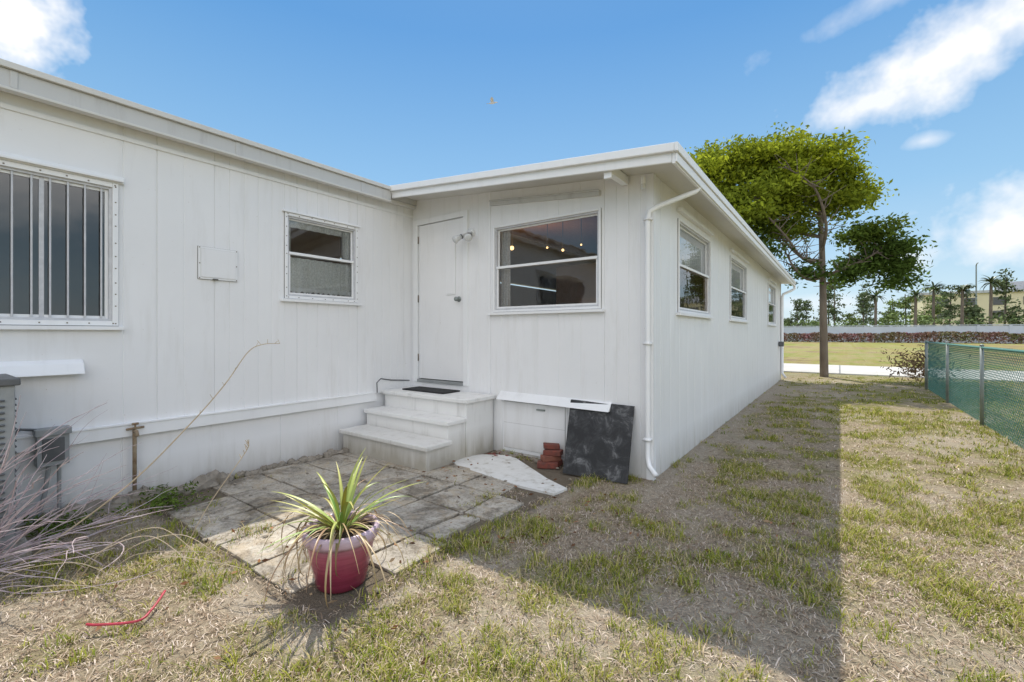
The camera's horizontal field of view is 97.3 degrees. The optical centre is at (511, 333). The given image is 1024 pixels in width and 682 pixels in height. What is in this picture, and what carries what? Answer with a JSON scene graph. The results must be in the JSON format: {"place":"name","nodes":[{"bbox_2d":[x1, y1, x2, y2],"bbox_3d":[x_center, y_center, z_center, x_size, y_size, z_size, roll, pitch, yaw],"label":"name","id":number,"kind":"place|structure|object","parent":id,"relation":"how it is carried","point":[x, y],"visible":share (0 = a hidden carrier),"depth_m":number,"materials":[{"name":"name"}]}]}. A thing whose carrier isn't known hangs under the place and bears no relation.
{"place":"outdoors","nodes":[
{"label":"outdoors","id":0,"kind":"place"},
{"bbox_2d":[487,97,497,103],"bbox_3d":[-0.880,-10.278,20.011,0.396,0.184,0.424,0,0,45],"label":"bird","id":1,"kind":"object","parent":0,"point":[492,100],"visible":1,"depth_m":19.96},
{"bbox_2d":[0,341,1023,681],"bbox_3d":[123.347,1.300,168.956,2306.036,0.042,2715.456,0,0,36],"label":"ground","id":2,"kind":"structure","parent":0,"point":[838,353],"depth_m":2.32,"materials":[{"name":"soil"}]},
{"bbox_2d":[0,374,31,565],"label":"air conditioner","id":3,"kind":"object","parent":2,"relation":"on","point":[8,384],"visible":0.73,"depth_m":2.59,"materials":[{"name":"grey metal"}]},
{"bbox_2d":[0,395,176,593],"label":"dead bush","id":4,"kind":"object","parent":2,"relation":"on","point":[19,536],"visible":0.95,"depth_m":2.47,"materials":[{"name":"grey plant"}]},
{"bbox_2d":[20,480,211,544],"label":"weeds","id":5,"kind":"object","parent":2,"relation":"on","point":[153,503],"visible":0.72,"depth_m":3.17,"materials":[{"name":"green plant"}]},
{"bbox_2d":[85,590,165,625],"bbox_3d":[-1.713,1.260,2.035,0.159,0.031,0.289,0,0,36],"label":"red hose","id":6,"kind":"object","parent":2,"relation":"on","point":[128,622],"visible":1,"depth_m":1.98,"materials":[{"name":"plastic"}]},
{"bbox_2d":[126,422,143,490],"bbox_3d":[-2.908,1.006,3.491,0.090,0.629,0.111,0,0,36],"label":"water pipe","id":7,"kind":"object","parent":2,"relation":"on","point":[135,433],"visible":0.94,"depth_m":3.49,"materials":[{"name":"metal"}]},
{"bbox_2d":[0,339,279,603],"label":"dry stalks","id":8,"kind":"object","parent":2,"relation":"on","point":[247,441],"visible":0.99,"depth_m":2.38,"materials":[{"name":"beige plant"}]},
{"bbox_2d":[33,447,571,592],"bbox_3d":[-1.229,1.290,3.682,2.721,0.205,3.396,0,0,36],"label":"foundation rubble","id":9,"kind":"object","parent":2,"relation":"on","point":[213,478],"visible":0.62,"depth_m":3.67,"materials":[{"name":"grey brick"}]},
{"bbox_2d":[15,425,71,521],"bbox_3d":[-3.250,0.966,3.051,0.115,0.668,0.374,0,0,36],"label":"disconnect box","id":10,"kind":"object","parent":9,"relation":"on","point":[62,441],"visible":0.65,"depth_m":3.10,"materials":[{"name":"grey metal"}]},
{"bbox_2d":[167,452,523,594],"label":"paver patio","id":11,"kind":"structure","parent":2,"relation":"on","point":[427,520],"depth_m":3.34,"materials":[{"name":"concrete"}]},
{"bbox_2d":[228,449,426,611],"bbox_3d":[-0.867,0.962,2.352,0.985,0.671,0.958,0,0,36],"label":"potted plant","id":12,"kind":"object","parent":11,"relation":"on","point":[337,543],"visible":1,"depth_m":2.26,"materials":[{"name":"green plant"}]},
{"bbox_2d":[339,386,495,470],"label":"entry steps","id":13,"kind":"structure","parent":2,"relation":"on","point":[424,431],"depth_m":4.74,"materials":[{"name":"paint"}]},
{"bbox_2d":[402,386,459,393],"bbox_3d":[-0.965,0.670,5.349,0.690,0.016,0.280,0,0,36],"label":"door mat","id":14,"kind":"object","parent":13,"relation":"on","point":[431,390],"depth_m":5.31,"materials":[{"name":"rubber"}]},
{"bbox_2d":[62,459,940,671],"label":"fallen leaves","id":15,"kind":"object","parent":2,"relation":"on","point":[332,601],"visible":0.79,"depth_m":2.67,"materials":[{"name":"brown plant"}]},
{"bbox_2d":[453,454,566,495],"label":"concrete slab","id":16,"kind":"structure","parent":2,"relation":"on","point":[518,473],"depth_m":4.20,"materials":[{"name":"white concrete"}]},
{"bbox_2d":[412,174,645,478],"bbox_3d":[-0.019,-0.180,4.925,3.140,3.081,0.007,0,0,36],"label":"front wall siding","id":17,"kind":"object","parent":2,"relation":"on","point":[597,356],"visible":0.6,"depth_m":4.51,"materials":[{"name":"white paint"}]},
{"bbox_2d":[413,209,467,385],"bbox_3d":[-0.870,-0.417,5.573,0.930,2.065,0.095,0,0,36],"label":"door frame","id":18,"kind":"object","parent":17,"relation":"attached to","point":[451,266],"visible":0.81,"depth_m":5.46,"materials":[{"name":"white wood"}]},
{"bbox_2d":[419,218,462,381],"bbox_3d":[-0.871,-0.403,5.573,0.772,1.946,0.037,0,0,36],"label":"door leaf","id":19,"kind":"object","parent":18,"relation":"in","point":[440,334],"visible":0.78,"depth_m":5.57,"materials":[{"name":"white wood"}]},
{"bbox_2d":[418,237,460,360],"bbox_3d":[-0.924,-0.445,5.545,0.743,1.590,0.078,0,0,36],"label":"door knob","id":20,"kind":"object","parent":19,"relation":"attached to","point":[458,298],"depth_m":5.37,"materials":[{"name":"silver metal"}]},
{"bbox_2d":[452,228,474,243],"bbox_3d":[-0.533,-1.131,5.170,0.284,0.189,0.200,0,0,36],"label":"flood light","id":21,"kind":"object","parent":17,"relation":"attached to","point":[469,235],"visible":1,"depth_m":5.17,"materials":[{"name":"white paint"}]},
{"bbox_2d":[488,207,604,314],"bbox_3d":[0.324,-0.702,4.687,1.395,0.991,0.115,0,0,36],"label":"front window frame","id":22,"kind":"object","parent":17,"relation":"attached to","point":[558,308],"visible":0.98,"depth_m":4.63,"materials":[{"name":"paint"}]},
{"bbox_2d":[501,230,509,306],"bbox_3d":[-0.068,-0.720,5.079,0.120,0.880,0.040,0,0,36],"label":"front curtain","id":23,"kind":"object","parent":22,"relation":"hanging from","point":[505,273],"visible":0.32,"depth_m":5.08,"materials":[{"name":"fabric"}]},
{"bbox_2d":[496,391,611,411],"bbox_3d":[0.383,0.680,4.568,1.310,0.090,0.097,0,0,36],"label":"access hood","id":24,"kind":"object","parent":17,"relation":"attached to","point":[541,399],"visible":0.9,"depth_m":4.54,"materials":[{"name":"white metal"}]},
{"bbox_2d":[391,163,789,283],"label":"addition roof","id":25,"kind":"structure","parent":17,"relation":"on","point":[673,178],"depth_m":4.88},
{"bbox_2d":[390,142,674,197],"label":"front fascia","id":26,"kind":"structure","parent":25,"relation":"attached to","point":[658,154],"depth_m":4.11,"materials":[{"name":"white paint"}]},
{"bbox_2d":[604,170,645,189],"bbox_3d":[0.996,-1.355,3.927,0.246,0.160,0.385,0,0,36],"label":"soffit bracket","id":27,"kind":"object","parent":25,"relation":"attached to","point":[619,177],"visible":0.94,"depth_m":3.96,"materials":[{"name":"white paint"}]},
{"bbox_2d":[643,187,700,477],"bbox_3d":[1.434,-0.070,4.040,0.556,2.620,0.181,0,0,-25],"label":"downspout","id":28,"kind":"object","parent":25,"relation":"attached to","point":[647,343],"visible":0.92,"depth_m":3.97,"materials":[{"name":"white paint"}]},
{"bbox_2d":[672,141,795,286],"bbox_3d":[4.623,-1.384,8.093,0.054,0.151,11.530,0,0,36],"label":"side gutter","id":29,"kind":"object","parent":25,"relation":"attached to","point":[687,167],"visible":0.96,"depth_m":4.63,"materials":[{"name":"white paint"}]},
{"bbox_2d":[729,255,748,322],"bbox_3d":[3.718,-0.684,7.419,0.115,0.996,1.585,0,0,36],"label":"side window frame","id":30,"kind":"object","parent":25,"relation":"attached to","point":[743,292],"visible":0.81,"depth_m":7.80,"materials":[{"name":"paint"}]},
{"bbox_2d":[731,263,741,289],"bbox_3d":[3.688,-0.955,7.450,0.006,0.390,1.410,0,0,36],"label":"side blind","id":31,"kind":"object","parent":30,"relation":"attached to","point":[736,276],"visible":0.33,"depth_m":7.55,"materials":[{"name":"white paint"}]},
{"bbox_2d":[768,282,776,325],"bbox_3d":[6.346,-0.684,11.035,0.115,0.996,1.605,0,0,36],"label":"side window frame","id":32,"kind":"object","parent":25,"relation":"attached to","point":[774,302],"visible":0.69,"depth_m":11.45,"materials":[{"name":"paint"}]},
{"bbox_2d":[769,287,773,322],"bbox_3d":[6.336,-0.700,11.052,0.024,0.880,1.430,0,0,36],"label":"side window glass","id":33,"kind":"object","parent":32,"relation":"attached to","point":[771,313],"visible":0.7,"depth_m":11.18,"materials":[{"name":"clear glass"}]},
{"bbox_2d":[781,285,795,378],"bbox_3d":[7.728,-0.061,12.618,0.546,2.612,0.186,0,0,-30],"label":"downspout","id":34,"kind":"object","parent":25,"relation":"attached to","point":[782,332],"visible":0.94,"depth_m":12.56,"materials":[{"name":"white paint"}]},
{"bbox_2d":[503,400,566,460],"bbox_3d":[0.220,1.002,4.727,0.800,0.555,0.031,0,0,36],"label":"access panel","id":35,"kind":"object","parent":2,"relation":"on","point":[529,428],"visible":0.75,"depth_m":4.73,"materials":[{"name":"white metal"}]},
{"bbox_2d":[340,262,741,316],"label":"walls","id":36,"kind":"structure","parent":2,"relation":"on","point":[523,296],"depth_m":15.77,"materials":[{"name":"white paint"}]},
{"bbox_2d":[15,393,384,525],"bbox_3d":[-3.656,1.030,2.638,0.006,0.660,7.970,0,0,36],"label":"skirting","id":37,"kind":"object","parent":36,"relation":"attached to","point":[191,454],"visible":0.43,"depth_m":3.88,"materials":[{"name":"white paint"}]},
{"bbox_2d":[0,91,411,436],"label":"side wall siding","id":38,"kind":"object","parent":36,"relation":"attached to","point":[183,342],"visible":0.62,"depth_m":3.91,"materials":[{"name":"white paint"}]},
{"bbox_2d":[0,359,84,376],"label":"shelf","id":39,"kind":"object","parent":38,"relation":"attached to","point":[40,368],"depth_m":3.09,"materials":[{"name":"white paint"}]},
{"bbox_2d":[0,159,123,329],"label":"window frame","id":40,"kind":"object","parent":38,"relation":"attached to","point":[111,287],"visible":1,"depth_m":3.34,"materials":[{"name":"paint"}]},
{"bbox_2d":[10,171,101,317],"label":"window bars","id":41,"kind":"object","parent":40,"relation":"attached to","point":[41,246],"depth_m":3.14,"materials":[{"name":"paint"}]},
{"bbox_2d":[0,163,115,323],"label":"window screws","id":42,"kind":"object","parent":40,"relation":"attached to","point":[115,256],"depth_m":3.42,"materials":[{"name":"grey metal"}]},
{"bbox_2d":[0,151,777,284],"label":"window heads","id":43,"kind":"object","parent":40,"relation":"attached to","point":[15,158],"depth_m":4.40,"materials":[{"name":"white paint"}]},
{"bbox_2d":[197,246,236,281],"bbox_3d":[-2.609,-0.614,4.005,0.030,0.288,0.316,0,0,36],"label":"wall hatch","id":44,"kind":"object","parent":38,"relation":"attached to","point":[217,264],"depth_m":3.99,"materials":[{"name":"white paint"}]},
{"bbox_2d":[280,212,361,305],"bbox_3d":[-2.039,-0.766,4.837,0.115,0.893,0.920,0,0,36],"label":"window frame","id":45,"kind":"object","parent":38,"relation":"attached to","point":[318,298],"visible":0.98,"depth_m":4.81,"materials":[{"name":"paint"}]},
{"bbox_2d":[289,221,289,250],"bbox_3d":[-2.280,-0.975,4.593,0.032,0.350,0.050,0,0,36],"label":"curtain side","id":46,"kind":"object","parent":45,"relation":"hanging from","point":[289,235],"visible":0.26,"depth_m":4.59,"materials":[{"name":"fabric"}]},
{"bbox_2d":[289,220,349,238],"bbox_3d":[-2.077,-1.125,4.874,0.022,0.070,0.745,0,0,36],"label":"curtain valance","id":47,"kind":"object","parent":45,"relation":"attached to","point":[308,227],"visible":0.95,"depth_m":4.84,"materials":[{"name":"fabric"}]},
{"bbox_2d":[290,257,350,296],"bbox_3d":[-2.061,-0.598,4.863,0.039,0.365,0.745,0,0,36],"label":"lace curtain","id":48,"kind":"object","parent":45,"relation":"hanging from","point":[315,274],"visible":0.96,"depth_m":4.86,"materials":[{"name":"white fabric"}]},
{"bbox_2d":[291,287,350,296],"bbox_3d":[-2.048,-0.438,4.854,0.017,0.065,0.745,0,0,36],"label":"lace ruffle","id":49,"kind":"object","parent":48,"relation":"attached to","point":[310,291],"visible":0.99,"depth_m":4.83,"materials":[{"name":"white fabric"}]},
{"bbox_2d":[342,232,349,263],"bbox_3d":[-1.890,-0.975,5.131,0.032,0.350,0.110,0,0,36],"label":"curtain side","id":50,"kind":"object","parent":45,"relation":"hanging from","point":[345,248],"visible":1,"depth_m":5.13,"materials":[{"name":"fabric"}]},
{"bbox_2d":[0,102,780,480],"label":"wall trim","id":51,"kind":"structure","parent":38,"relation":"attached to","point":[118,430],"depth_m":3.99,"materials":[{"name":"white paint"}]},
{"bbox_2d":[376,378,409,392],"bbox_3d":[-1.468,0.617,5.548,0.040,0.168,0.550,0,0,31],"label":"cable","id":52,"kind":"object","parent":51,"relation":"attached to","point":[388,379],"visible":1,"depth_m":5.47,"materials":[{"name":"grey metal"}]},
{"bbox_2d":[0,173,736,315],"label":"room interior","id":53,"kind":"object","parent":36,"relation":"attached to","point":[575,284],"visible":0.11,"depth_m":4.37,"materials":[{"name":"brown wood"}]},
{"bbox_2d":[510,218,581,250],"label":"ceiling lamps","id":54,"kind":"object","parent":53,"relation":"hanging from","point":[511,247],"visible":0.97,"depth_m":5.94,"materials":[{"name":"grey metal"}]},
{"bbox_2d":[340,193,595,290],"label":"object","id":55,"kind":"structure","parent":36,"relation":"on","point":[524,250],"depth_m":10.08,"materials":[{"name":"paint"}]},
{"bbox_2d":[0,58,414,209],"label":"gutter","id":56,"kind":"object","parent":55,"relation":"attached to","point":[32,84],"visible":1,"depth_m":3.61,"materials":[{"name":"paint"}]},
{"bbox_2d":[537,442,562,468],"bbox_3d":[0.372,1.192,4.407,0.230,0.215,0.241,0,0,28],"label":"brick stack","id":57,"kind":"object","parent":2,"relation":"on","point":[550,457],"visible":0.99,"depth_m":4.38,"materials":[{"name":"brick"}]},
{"bbox_2d":[563,399,634,483],"bbox_3d":[0.773,0.969,4.134,0.669,0.640,0.316,0,0,36],"label":"black board","id":58,"kind":"object","parent":2,"relation":"on","point":[598,443],"visible":0.98,"depth_m":4.10,"materials":[{"name":"paint"}]},
{"bbox_2d":[656,176,779,475],"bbox_3d":[4.400,-0.034,8.342,0.008,2.788,10.730,0,0,36],"label":"addition side siding","id":59,"kind":"object","parent":2,"relation":"on","point":[720,369],"visible":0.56,"depth_m":5.53,"materials":[{"name":"white wood"}]},
{"bbox_2d":[676,218,713,318],"bbox_3d":[2.096,-0.684,5.186,0.115,0.996,1.505,0,0,36],"label":"side window frame","id":60,"kind":"object","parent":59,"relation":"attached to","point":[705,276],"visible":0.82,"depth_m":5.38,"materials":[{"name":"paint"}]},
{"bbox_2d":[680,229,703,273],"bbox_3d":[2.066,-0.955,5.217,0.006,0.390,1.330,0,0,36],"label":"side blind","id":61,"kind":"object","parent":60,"relation":"attached to","point":[692,252],"visible":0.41,"depth_m":5.25,"materials":[{"name":"white paint"}]},
{"bbox_2d":[685,122,937,376],"bbox_3d":[8.481,-2.337,13.453,8.440,7.476,4.023,0,0,8],"label":"shade tree","id":62,"kind":"object","parent":2,"relation":"on","point":[784,179],"visible":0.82,"depth_m":13.08,"materials":[{"name":"green plant"}]},
{"bbox_2d":[864,290,884,324],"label":"palm tree","id":63,"kind":"object","parent":2,"relation":"on","point":[875,297],"visible":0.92,"depth_m":70.00,"materials":[{"name":"green plant"}]},
{"bbox_2d":[784,268,1023,326],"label":"distant trees","id":64,"kind":"object","parent":2,"relation":"on","point":[924,318],"visible":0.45,"depth_m":72.30,"materials":[{"name":"green plant"}]},
{"bbox_2d":[784,331,1023,343],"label":"hedge","id":65,"kind":"object","parent":2,"relation":"on","point":[954,335],"visible":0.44,"depth_m":61.74,"materials":[{"name":"plant"}]},
{"bbox_2d":[784,324,1023,343],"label":"boundary wall","id":66,"kind":"structure","parent":2,"relation":"on","point":[1009,329],"depth_m":64.65,"materials":[{"name":"white concrete"}]},
{"bbox_2d":[904,288,927,324],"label":"palm tree","id":67,"kind":"object","parent":2,"relation":"on","point":[916,296],"visible":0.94,"depth_m":66.13,"materials":[{"name":"green plant"}]},
{"bbox_2d":[876,332,970,382],"bbox_3d":[10.123,0.579,11.112,1.730,1.256,2.039,0,0,14],"label":"shrub","id":68,"kind":"object","parent":2,"relation":"on","point":[921,365],"visible":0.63,"depth_m":11.13,"materials":[{"name":"green plant"}]},
{"bbox_2d":[924,281,947,324],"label":"palm tree","id":69,"kind":"object","parent":2,"relation":"on","point":[935,290],"visible":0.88,"depth_m":68.27,"materials":[{"name":"green plant"}]},
{"bbox_2d":[949,283,975,325],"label":"palm tree","id":70,"kind":"object","parent":2,"relation":"on","point":[961,288],"visible":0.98,"depth_m":63.60,"materials":[{"name":"green plant"}]},
{"bbox_2d":[925,340,1023,448],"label":"chain link fence","id":71,"kind":"object","parent":2,"relation":"on","point":[950,367],"visible":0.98,"depth_m":6.56,"materials":[{"name":"metal"}]},
{"bbox_2d":[975,263,977,303],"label":"street lamp","id":72,"kind":"object","parent":2,"relation":"on","point":[976,282],"visible":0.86,"depth_m":83.33,"materials":[{"name":"metal"}]},
{"bbox_2d":[978,275,1006,325],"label":"palm tree","id":73,"kind":"object","parent":2,"relation":"on","point":[991,280],"visible":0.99,"depth_m":63.33,"materials":[{"name":"green plant"}]},
{"bbox_2d":[0,0,1023,326],"label":"sky","id":74,"kind":"structure","parent":0,"point":[387,92],"materials":[{"name":"blue"}]},
{"bbox_2d":[784,363,1023,381],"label":"road","id":75,"kind":"structure","parent":0,"point":[844,369],"depth_m":15.10,"materials":[{"name":"concrete"}]},
{"bbox_2d":[911,281,1023,325],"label":"distant building","id":76,"kind":"structure","parent":0,"point":[983,299],"depth_m":87.61,"materials":[{"name":"paint"}]}
]}

